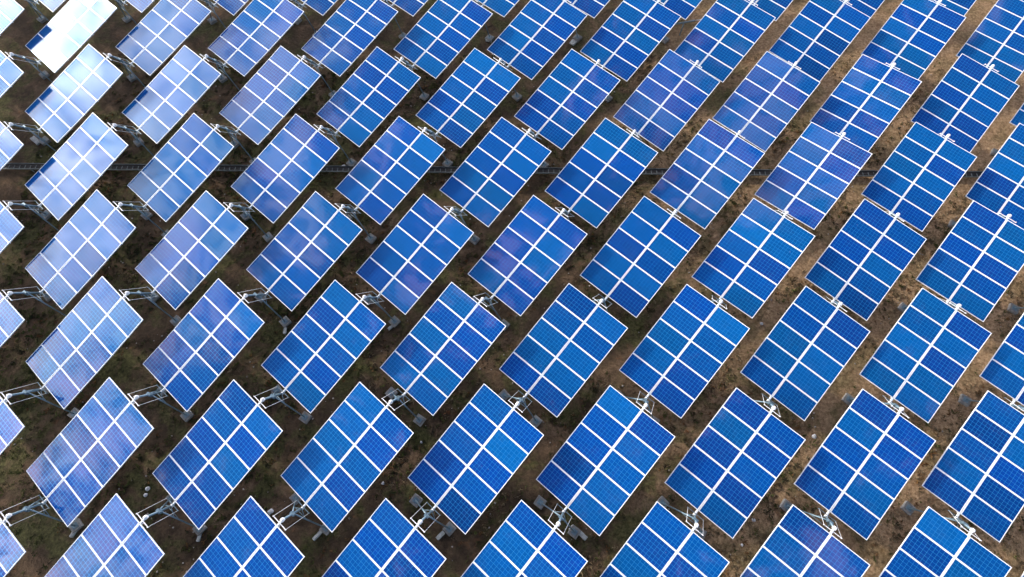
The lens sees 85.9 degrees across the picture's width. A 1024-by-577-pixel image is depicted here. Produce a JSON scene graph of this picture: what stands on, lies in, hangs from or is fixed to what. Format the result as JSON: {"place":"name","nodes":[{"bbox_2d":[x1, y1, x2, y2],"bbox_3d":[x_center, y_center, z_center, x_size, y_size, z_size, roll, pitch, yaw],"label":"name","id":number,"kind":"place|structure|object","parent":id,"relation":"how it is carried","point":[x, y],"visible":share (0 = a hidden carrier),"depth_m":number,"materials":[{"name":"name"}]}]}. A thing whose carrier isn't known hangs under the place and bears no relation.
{"place":"outdoors","nodes":[
{"label":"outdoors","id":0,"kind":"place"},
{"bbox_2d":[0,0,1023,576],"bbox_3d":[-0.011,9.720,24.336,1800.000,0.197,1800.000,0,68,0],"label":"ground","id":1,"kind":"structure","parent":0,"point":[24,92],"depth_m":27.68,"materials":[{"name":"brown soil"}]},
{"bbox_2d":[8,122,56,151],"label":"support mast","id":2,"kind":"object","parent":1,"relation":"on","point":[44,140],"visible":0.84,"depth_m":29.99,"materials":[{"name":"metal"}]},
{"bbox_2d":[25,44,122,142],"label":"solar panel","id":3,"kind":"object","parent":2,"relation":"on","point":[66,100],"visible":1,"depth_m":30.22,"materials":[{"name":"glass"}]},
{"bbox_2d":[8,202,58,230],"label":"support mast","id":4,"kind":"object","parent":1,"relation":"on","point":[46,214],"visible":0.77,"depth_m":28.30,"materials":[{"name":"metal"}]},
{"bbox_2d":[25,113,127,220],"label":"solar panel","id":5,"kind":"object","parent":4,"relation":"on","point":[72,170],"visible":1,"depth_m":28.45,"materials":[{"name":"glass"}]},
{"bbox_2d":[7,287,69,315],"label":"support mast","id":6,"kind":"object","parent":1,"relation":"on","point":[48,298],"visible":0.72,"depth_m":26.32,"materials":[{"name":"metal"}]},
{"bbox_2d":[25,189,135,309],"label":"solar panel","id":7,"kind":"object","parent":6,"relation":"on","point":[72,257],"visible":1,"depth_m":26.68,"materials":[{"name":"glass"}]},
{"bbox_2d":[4,383,78,418],"bbox_3d":[-21.356,4.895,24.875,2.462,3.003,0.839,38,73,14],"label":"support mast","id":8,"kind":"object","parent":1,"relation":"on","point":[74,411],"visible":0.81,"depth_m":24.71,"materials":[{"name":"metal"}]},
{"bbox_2d":[25,276,142,408],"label":"solar panel","id":9,"kind":"object","parent":8,"relation":"on","point":[66,361],"visible":1,"depth_m":24.93,"materials":[{"name":"glass"}]},
{"bbox_2d":[1,495,83,532],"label":"support mast","id":10,"kind":"object","parent":1,"relation":"on","point":[77,524],"visible":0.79,"depth_m":22.92,"materials":[{"name":"metal"}]},
{"bbox_2d":[26,377,153,526],"bbox_3d":[-17.803,6.809,23.234,3.367,0.172,5.670,38,85,16],"label":"solar panel","id":11,"kind":"object","parent":10,"relation":"on","point":[84,456],"visible":1,"depth_m":23.16,"materials":[{"name":"glass"}]},
{"bbox_2d":[110,123,154,156],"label":"support mast","id":12,"kind":"object","parent":1,"relation":"on","point":[138,142],"visible":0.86,"depth_m":29.93,"materials":[{"name":"metal"}]},
{"bbox_2d":[122,45,220,143],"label":"solar panel","id":13,"kind":"object","parent":12,"relation":"on","point":[162,103],"visible":1,"depth_m":30.18,"materials":[{"name":"glass"}]},
{"bbox_2d":[118,202,168,236],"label":"support mast","id":14,"kind":"object","parent":1,"relation":"on","point":[146,215],"visible":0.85,"depth_m":28.54,"materials":[{"name":"metal"}]},
{"bbox_2d":[127,113,233,221],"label":"solar panel","id":15,"kind":"object","parent":14,"relation":"on","point":[171,176],"visible":1,"depth_m":28.41,"materials":[{"name":"glass"}]},
{"bbox_2d":[125,287,181,326],"bbox_3d":[-17.491,0.547,26.556,2.391,2.968,0.800,39,73,14],"label":"support mast","id":16,"kind":"object","parent":1,"relation":"on","point":[152,297],"visible":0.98,"depth_m":26.88,"materials":[{"name":"metal"}]},
{"bbox_2d":[135,191,248,309],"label":"solar panel","id":17,"kind":"object","parent":16,"relation":"on","point":[179,262],"visible":1,"depth_m":26.65,"materials":[{"name":"glass"}]},
{"bbox_2d":[129,385,193,421],"bbox_3d":[-15.911,4.947,24.771,2.284,2.895,0.780,39,73,14],"label":"support mast","id":18,"kind":"object","parent":1,"relation":"on","point":[187,416],"visible":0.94,"depth_m":25.03,"materials":[{"name":"metal"}]},
{"bbox_2d":[143,278,264,411],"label":"solar panel","id":19,"kind":"object","parent":18,"relation":"on","point":[193,355],"visible":1,"depth_m":24.90,"materials":[{"name":"glass"}]},
{"bbox_2d":[138,494,207,535],"bbox_3d":[-14.329,9.380,23.048,2.390,2.962,0.775,39,73,14],"label":"support mast","id":20,"kind":"object","parent":1,"relation":"on","point":[204,527],"visible":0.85,"depth_m":22.97,"materials":[{"name":"metal"}]},
{"bbox_2d":[152,379,282,529],"bbox_3d":[-12.396,6.899,23.188,3.367,0.171,5.670,38,85,17],"label":"solar panel","id":21,"kind":"object","parent":20,"relation":"on","point":[209,462],"visible":1,"depth_m":23.11,"materials":[{"name":"glass"}]},
{"bbox_2d":[214,124,255,163],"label":"support mast","id":22,"kind":"object","parent":1,"relation":"on","point":[235,142],"visible":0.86,"depth_m":30.22,"materials":[{"name":"metal"}]},
{"bbox_2d":[219,46,320,144],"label":"solar panel","id":23,"kind":"object","parent":22,"relation":"on","point":[262,103],"visible":1,"depth_m":30.16,"materials":[{"name":"glass"}]},
{"bbox_2d":[229,203,273,242],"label":"support mast","id":24,"kind":"object","parent":1,"relation":"on","point":[246,216],"visible":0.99,"depth_m":29.08,"materials":[{"name":"metal"}]},
{"bbox_2d":[231,114,339,223],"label":"solar panel","id":25,"kind":"object","parent":24,"relation":"on","point":[271,183],"visible":1,"depth_m":28.39,"materials":[{"name":"glass"}]},
{"bbox_2d":[238,288,291,327],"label":"support mast","id":26,"kind":"object","parent":1,"relation":"on","point":[261,297],"visible":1,"depth_m":27.28,"materials":[{"name":"metal"}]},
{"bbox_2d":[246,191,361,310],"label":"solar panel","id":27,"kind":"object","parent":26,"relation":"on","point":[295,260],"visible":1,"depth_m":26.65,"materials":[{"name":"glass"}]},
{"bbox_2d":[256,385,311,423],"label":"support mast","id":28,"kind":"object","parent":1,"relation":"on","point":[305,417],"visible":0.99,"depth_m":25.59,"materials":[{"name":"metal"}]},
{"bbox_2d":[261,280,385,413],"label":"solar panel","id":29,"kind":"object","parent":28,"relation":"on","point":[312,358],"visible":1,"depth_m":24.88,"materials":[{"name":"glass"}]},
{"bbox_2d":[275,492,329,534],"bbox_3d":[-8.883,9.476,23.015,2.409,2.956,0.799,39,73,14],"label":"support mast","id":30,"kind":"object","parent":1,"relation":"on","point":[324,529],"visible":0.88,"depth_m":23.27,"materials":[{"name":"metal"}]},
{"bbox_2d":[281,382,413,531],"bbox_3d":[-6.937,6.984,23.151,3.367,0.173,5.670,38,84,18],"label":"solar panel","id":31,"kind":"object","parent":30,"relation":"on","point":[336,467],"visible":1,"depth_m":23.07,"materials":[{"name":"glass"}]},
{"bbox_2d":[316,125,356,165],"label":"support mast","id":32,"kind":"object","parent":1,"relation":"on","point":[351,162],"visible":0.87,"depth_m":30.13,"materials":[{"name":"metal"}]},
{"bbox_2d":[317,47,420,146],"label":"solar panel","id":33,"kind":"object","parent":32,"relation":"on","point":[362,103],"visible":1,"depth_m":30.12,"materials":[{"name":"glass"}]},
{"bbox_2d":[341,204,376,243],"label":"support mast","id":34,"kind":"object","parent":1,"relation":"on","point":[370,238],"visible":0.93,"depth_m":28.95,"materials":[{"name":"metal"}]},
{"bbox_2d":[335,116,444,224],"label":"solar panel","id":35,"kind":"object","parent":34,"relation":"on","point":[384,176],"visible":1,"depth_m":28.36,"materials":[{"name":"glass"}]},
{"bbox_2d":[359,291,400,327],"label":"support mast","id":36,"kind":"object","parent":1,"relation":"on","point":[394,321],"visible":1,"depth_m":27.39,"materials":[{"name":"metal"}]},
{"bbox_2d":[356,194,473,314],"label":"solar panel","id":37,"kind":"object","parent":36,"relation":"on","point":[411,257],"visible":1,"depth_m":26.60,"materials":[{"name":"glass"}]},
{"bbox_2d":[383,387,425,426],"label":"support mast","id":38,"kind":"object","parent":1,"relation":"on","point":[391,393],"visible":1,"depth_m":25.57,"materials":[{"name":"metal"}]},
{"bbox_2d":[380,282,505,415],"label":"solar panel","id":39,"kind":"object","parent":38,"relation":"on","point":[436,355],"visible":1,"depth_m":24.85,"materials":[{"name":"glass"}]},
{"bbox_2d":[397,57,429,101],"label":"support mast","id":40,"kind":"object","parent":1,"relation":"on","point":[424,96],"visible":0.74,"depth_m":32.44,"materials":[{"name":"metal"}]},
{"bbox_2d":[394,0,492,78],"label":"solar panel","id":41,"kind":"object","parent":40,"relation":"on","point":[437,38],"visible":0.95,"depth_m":31.84,"materials":[{"name":"glass"}]},
{"bbox_2d":[409,493,456,535],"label":"support mast","id":42,"kind":"object","parent":1,"relation":"on","point":[449,528],"visible":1,"depth_m":23.86,"materials":[{"name":"metal"}]},
{"bbox_2d":[408,384,543,534],"bbox_3d":[-1.529,7.062,23.132,3.367,0.173,5.670,38,85,17],"label":"solar panel","id":43,"kind":"object","parent":42,"relation":"on","point":[469,464],"visible":1,"depth_m":23.06,"materials":[{"name":"glass"}]},
{"bbox_2d":[421,127,452,166],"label":"support mast","id":44,"kind":"object","parent":1,"relation":"on","point":[447,163],"visible":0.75,"depth_m":30.62,"materials":[{"name":"metal"}]},
{"bbox_2d":[416,48,520,147],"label":"solar panel","id":45,"kind":"object","parent":44,"relation":"on","point":[466,99],"visible":0.94,"depth_m":30.11,"materials":[{"name":"glass"}]},
{"bbox_2d":[445,206,479,244],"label":"support mast","id":46,"kind":"object","parent":1,"relation":"on","point":[474,239],"visible":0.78,"depth_m":28.46,"materials":[{"name":"metal"}]},
{"bbox_2d":[440,117,551,226],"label":"solar panel","id":47,"kind":"object","parent":46,"relation":"on","point":[488,179],"visible":1,"depth_m":28.34,"materials":[{"name":"glass"}]},
{"bbox_2d":[472,293,509,330],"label":"support mast","id":48,"kind":"object","parent":1,"relation":"on","point":[505,322],"visible":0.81,"depth_m":26.85,"materials":[{"name":"metal"}]},
{"bbox_2d":[468,195,586,315],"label":"solar panel","id":49,"kind":"object","parent":48,"relation":"on","point":[525,256],"visible":1,"depth_m":26.58,"materials":[{"name":"glass"}]},
{"bbox_2d":[499,58,521,101],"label":"support mast","id":50,"kind":"object","parent":1,"relation":"on","point":[517,96],"visible":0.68,"depth_m":32.57,"materials":[{"name":"metal"}]},
{"bbox_2d":[487,0,586,79],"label":"solar panel","id":51,"kind":"object","parent":50,"relation":"on","point":[532,38],"visible":0.96,"depth_m":31.83,"materials":[{"name":"glass"}]},
{"bbox_2d":[0,53,1023,576],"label":"weeds","id":52,"kind":"object","parent":1,"relation":"on","point":[358,261],"visible":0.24,"depth_m":27.42,"materials":[{"name":"green plant"}]},
{"bbox_2d":[498,389,541,427],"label":"support mast","id":53,"kind":"object","parent":1,"relation":"on","point":[535,421],"visible":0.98,"depth_m":25.55,"materials":[{"name":"metal"}]},
{"bbox_2d":[499,283,627,416],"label":"solar panel","id":54,"kind":"object","parent":53,"relation":"on","point":[556,357],"visible":0.99,"depth_m":24.84,"materials":[{"name":"glass"}]},
{"bbox_2d":[525,129,548,166],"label":"support mast","id":55,"kind":"object","parent":1,"relation":"on","point":[544,164],"visible":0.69,"depth_m":30.76,"materials":[{"name":"metal"}]},
{"bbox_2d":[514,49,619,149],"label":"solar panel","id":56,"kind":"object","parent":55,"relation":"on","point":[566,99],"visible":0.95,"depth_m":30.09,"materials":[{"name":"glass"}]},
{"bbox_2d":[533,495,580,539],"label":"support mast","id":57,"kind":"object","parent":1,"relation":"on","point":[574,531],"visible":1,"depth_m":23.78,"materials":[{"name":"metal"}]},
{"bbox_2d":[536,385,674,535],"bbox_3d":[3.920,7.130,23.131,3.367,0.174,5.670,38,84,17],"label":"solar panel","id":58,"kind":"object","parent":57,"relation":"on","point":[590,477],"visible":1,"depth_m":23.06,"materials":[{"name":"glass"}]},
{"bbox_2d":[562,208,571,220],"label":"support mast","id":59,"kind":"object","parent":1,"relation":"on","point":[565,211],"visible":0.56,"depth_m":27.42,"materials":[{"name":"metal"}]},
{"bbox_2d":[545,118,657,228],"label":"solar panel","id":60,"kind":"object","parent":59,"relation":"on","point":[599,174],"visible":0.99,"depth_m":28.33,"materials":[{"name":"glass"}]},
{"bbox_2d":[592,294,608,311],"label":"support mast","id":61,"kind":"object","parent":1,"relation":"on","point":[602,300],"visible":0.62,"depth_m":25.96,"materials":[{"name":"metal"}]},
{"bbox_2d":[580,196,700,317],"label":"solar panel","id":62,"kind":"object","parent":61,"relation":"on","point":[633,264],"visible":0.98,"depth_m":26.54,"materials":[{"name":"glass"}]},
{"bbox_2d":[593,59,612,102],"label":"support mast","id":63,"kind":"object","parent":1,"relation":"on","point":[609,98],"visible":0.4,"depth_m":32.58,"materials":[{"name":"metal"}]},
{"bbox_2d":[580,0,680,81],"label":"solar panel","id":64,"kind":"object","parent":63,"relation":"on","point":[624,41],"visible":0.92,"depth_m":31.81,"materials":[{"name":"glass"}]},
{"bbox_2d":[618,390,659,422],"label":"support mast","id":65,"kind":"object","parent":1,"relation":"on","point":[646,405],"visible":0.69,"depth_m":24.70,"materials":[{"name":"metal"}]},
{"bbox_2d":[619,284,749,417],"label":"solar panel","id":66,"kind":"object","parent":65,"relation":"on","point":[682,352],"visible":1,"depth_m":24.80,"materials":[{"name":"glass"}]},
{"bbox_2d":[655,496,706,539],"bbox_3d":[7.375,9.662,22.951,2.428,2.948,0.712,38,73,14],"label":"support mast","id":67,"kind":"object","parent":1,"relation":"on","point":[663,501],"visible":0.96,"depth_m":23.76,"materials":[{"name":"metal"}]},
{"bbox_2d":[664,387,805,538],"bbox_3d":[9.330,7.227,23.052,3.367,0.177,5.670,38,84,12],"label":"solar panel","id":68,"kind":"object","parent":67,"relation":"on","point":[733,462],"visible":1,"depth_m":22.99,"materials":[{"name":"glass"}]},
{"bbox_2d":[712,295,726,307],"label":"support mast","id":69,"kind":"object","parent":1,"relation":"on","point":[720,301],"visible":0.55,"depth_m":25.66,"materials":[{"name":"metal"}]},
{"bbox_2d":[692,198,814,317],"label":"solar panel","id":70,"kind":"object","parent":69,"relation":"on","point":[750,260],"visible":0.97,"depth_m":26.53,"materials":[{"name":"glass"}]},
{"bbox_2d":[728,392,779,414],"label":"support mast","id":71,"kind":"object","parent":1,"relation":"on","point":[770,403],"visible":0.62,"depth_m":24.14,"materials":[{"name":"metal"}]},
{"bbox_2d":[740,286,870,420],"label":"solar panel","id":72,"kind":"object","parent":71,"relation":"on","point":[804,352],"visible":1,"depth_m":24.76,"materials":[{"name":"glass"}]},
{"bbox_2d":[779,499,841,537],"bbox_3d":[12.801,9.747,22.917,2.277,2.941,0.775,38,73,14],"label":"support mast","id":73,"kind":"object","parent":1,"relation":"on","point":[785,505],"visible":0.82,"depth_m":23.02,"materials":[{"name":"metal"}]},
{"bbox_2d":[794,389,935,539],"bbox_3d":[14.761,7.276,23.050,3.368,0.172,5.670,38,84,13],"label":"solar panel","id":74,"kind":"object","parent":73,"relation":"on","point":[860,468],"visible":1,"depth_m":22.98,"materials":[{"name":"glass"}]},
{"bbox_2d":[828,298,842,306],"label":"support mast","id":75,"kind":"object","parent":1,"relation":"on","point":[838,303],"visible":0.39,"depth_m":25.59,"materials":[{"name":"metal"}]},
{"bbox_2d":[805,199,926,320],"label":"solar panel","id":76,"kind":"object","parent":75,"relation":"on","point":[864,259],"visible":0.96,"depth_m":26.49,"materials":[{"name":"glass"}]},
{"bbox_2d":[841,393,907,416],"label":"support mast","id":77,"kind":"object","parent":1,"relation":"on","point":[848,399],"visible":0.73,"depth_m":25.96,"materials":[{"name":"metal"}]},
{"bbox_2d":[859,288,991,422],"bbox_3d":[18.617,2.943,24.804,3.367,0.174,5.670,38,84,12],"label":"solar panel","id":78,"kind":"object","parent":77,"relation":"on","point":[924,354],"visible":0.98,"depth_m":24.74,"materials":[{"name":"glass"}]},
{"bbox_2d":[897,298,961,312],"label":"support mast","id":79,"kind":"object","parent":1,"relation":"on","point":[902,307],"visible":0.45,"depth_m":27.68,"materials":[{"name":"metal"}]},
{"bbox_2d":[915,200,1023,321],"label":"solar panel","id":80,"kind":"object","parent":79,"relation":"on","point":[974,265],"visible":0.94,"depth_m":26.47,"materials":[{"name":"glass"}]},
{"bbox_2d":[900,501,978,537],"bbox_3d":[18.181,9.815,22.913,2.338,2.966,0.759,38,73,14],"label":"support mast","id":81,"kind":"object","parent":1,"relation":"on","point":[907,507],"visible":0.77,"depth_m":23.78,"materials":[{"name":"metal"}]},
{"bbox_2d":[922,391,1023,542],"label":"solar panel","id":82,"kind":"object","parent":81,"relation":"on","point":[975,476],"visible":0.98,"depth_m":23.01,"materials":[{"name":"glass"}]},
{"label":"support mast","id":83,"kind":"object","parent":1,"relation":"on","visible":0},
{"bbox_2d":[674,0,775,82],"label":"solar panel","id":84,"kind":"object","parent":83,"relation":"on","point":[720,39],"visible":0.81,"depth_m":31.77,"materials":[{"name":"glass"}]},
{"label":"support mast","id":85,"kind":"object","parent":1,"relation":"on","visible":0},
{"bbox_2d":[769,0,870,81],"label":"solar panel","id":86,"kind":"object","parent":85,"relation":"on","point":[815,39],"visible":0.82,"depth_m":31.75,"materials":[{"name":"glass"}]},
{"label":"support mast","id":87,"kind":"object","parent":1,"relation":"on","visible":0},
{"bbox_2d":[861,0,965,79],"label":"solar panel","id":88,"kind":"object","parent":87,"relation":"on","point":[911,38],"visible":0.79,"depth_m":31.73,"materials":[{"name":"glass"}]},
{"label":"support mast","id":89,"kind":"object","parent":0,"visible":0},
{"bbox_2d":[44,493,164,576],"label":"solar panel","id":90,"kind":"object","parent":89,"relation":"on","point":[114,538],"visible":1,"depth_m":21.63,"materials":[{"name":"glass"}]},
{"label":"support mast","id":91,"kind":"object","parent":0,"visible":0},
{"bbox_2d":[183,496,304,576],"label":"solar panel","id":92,"kind":"object","parent":91,"relation":"on","point":[251,539],"visible":1,"depth_m":21.61,"materials":[{"name":"glass"}]},
{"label":"support mast","id":93,"kind":"object","parent":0,"visible":0},
{"bbox_2d":[322,498,445,576],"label":"solar panel","id":94,"kind":"object","parent":93,"relation":"on","point":[389,539],"visible":1,"depth_m":21.59,"materials":[{"name":"glass"}]},
{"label":"support mast","id":95,"kind":"object","parent":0,"visible":0},
{"bbox_2d":[461,500,587,576],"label":"solar panel","id":96,"kind":"object","parent":95,"relation":"on","point":[525,540],"visible":1,"depth_m":21.59,"materials":[{"name":"glass"}]},
{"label":"support mast","id":97,"kind":"object","parent":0,"visible":0},
{"bbox_2d":[600,501,729,576],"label":"solar panel","id":98,"kind":"object","parent":97,"relation":"on","point":[661,541],"visible":1,"depth_m":21.55,"materials":[{"name":"glass"}]},
{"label":"support mast","id":99,"kind":"object","parent":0,"visible":0},
{"bbox_2d":[740,505,869,576],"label":"solar panel","id":100,"kind":"object","parent":99,"relation":"on","point":[798,543],"visible":1,"depth_m":21.52,"materials":[{"name":"glass"}]},
{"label":"support mast","id":101,"kind":"object","parent":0,"visible":0},
{"bbox_2d":[879,506,1011,576],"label":"solar panel","id":102,"kind":"object","parent":101,"relation":"on","point":[934,544],"visible":1,"depth_m":21.51,"materials":[{"name":"glass"}]},
{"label":"support mast","id":103,"kind":"object","parent":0,"visible":0},
{"bbox_2d":[650,119,764,228],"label":"solar panel","id":104,"kind":"object","parent":103,"relation":"on","point":[704,176],"visible":0.94,"depth_m":28.28,"materials":[{"name":"glass"}]},
{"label":"support mast","id":105,"kind":"object","parent":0,"visible":0},
{"bbox_2d":[754,122,871,229],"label":"solar panel","id":106,"kind":"object","parent":105,"relation":"on","point":[811,176],"visible":0.94,"depth_m":28.26,"materials":[{"name":"glass"}]},
{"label":"support mast","id":107,"kind":"object","parent":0,"visible":0},
{"bbox_2d":[861,122,976,231],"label":"solar panel","id":108,"kind":"object","parent":107,"relation":"on","point":[916,179],"visible":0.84,"depth_m":28.23,"materials":[{"name":"glass"}]},
{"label":"support mast","id":109,"kind":"object","parent":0,"visible":0},
{"bbox_2d":[613,49,719,151],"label":"solar panel","id":110,"kind":"object","parent":109,"relation":"on","point":[664,102],"visible":0.99,"depth_m":30.06,"materials":[{"name":"glass"}]},
{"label":"support mast","id":111,"kind":"object","parent":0,"visible":0},
{"bbox_2d":[712,51,820,151],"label":"solar panel","id":112,"kind":"object","parent":111,"relation":"on","point":[765,101],"visible":0.86,"depth_m":30.03,"materials":[{"name":"glass"}]},
{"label":"support mast","id":113,"kind":"object","parent":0,"visible":0},
{"bbox_2d":[810,54,921,150],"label":"solar panel","id":114,"kind":"object","parent":113,"relation":"on","point":[865,102],"visible":0.86,"depth_m":30.00,"materials":[{"name":"glass"}]},
{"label":"support mast","id":115,"kind":"object","parent":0,"visible":0},
{"bbox_2d":[911,53,1018,151],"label":"solar panel","id":116,"kind":"object","parent":115,"relation":"on","point":[965,102],"visible":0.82,"depth_m":29.99,"materials":[{"name":"glass"}]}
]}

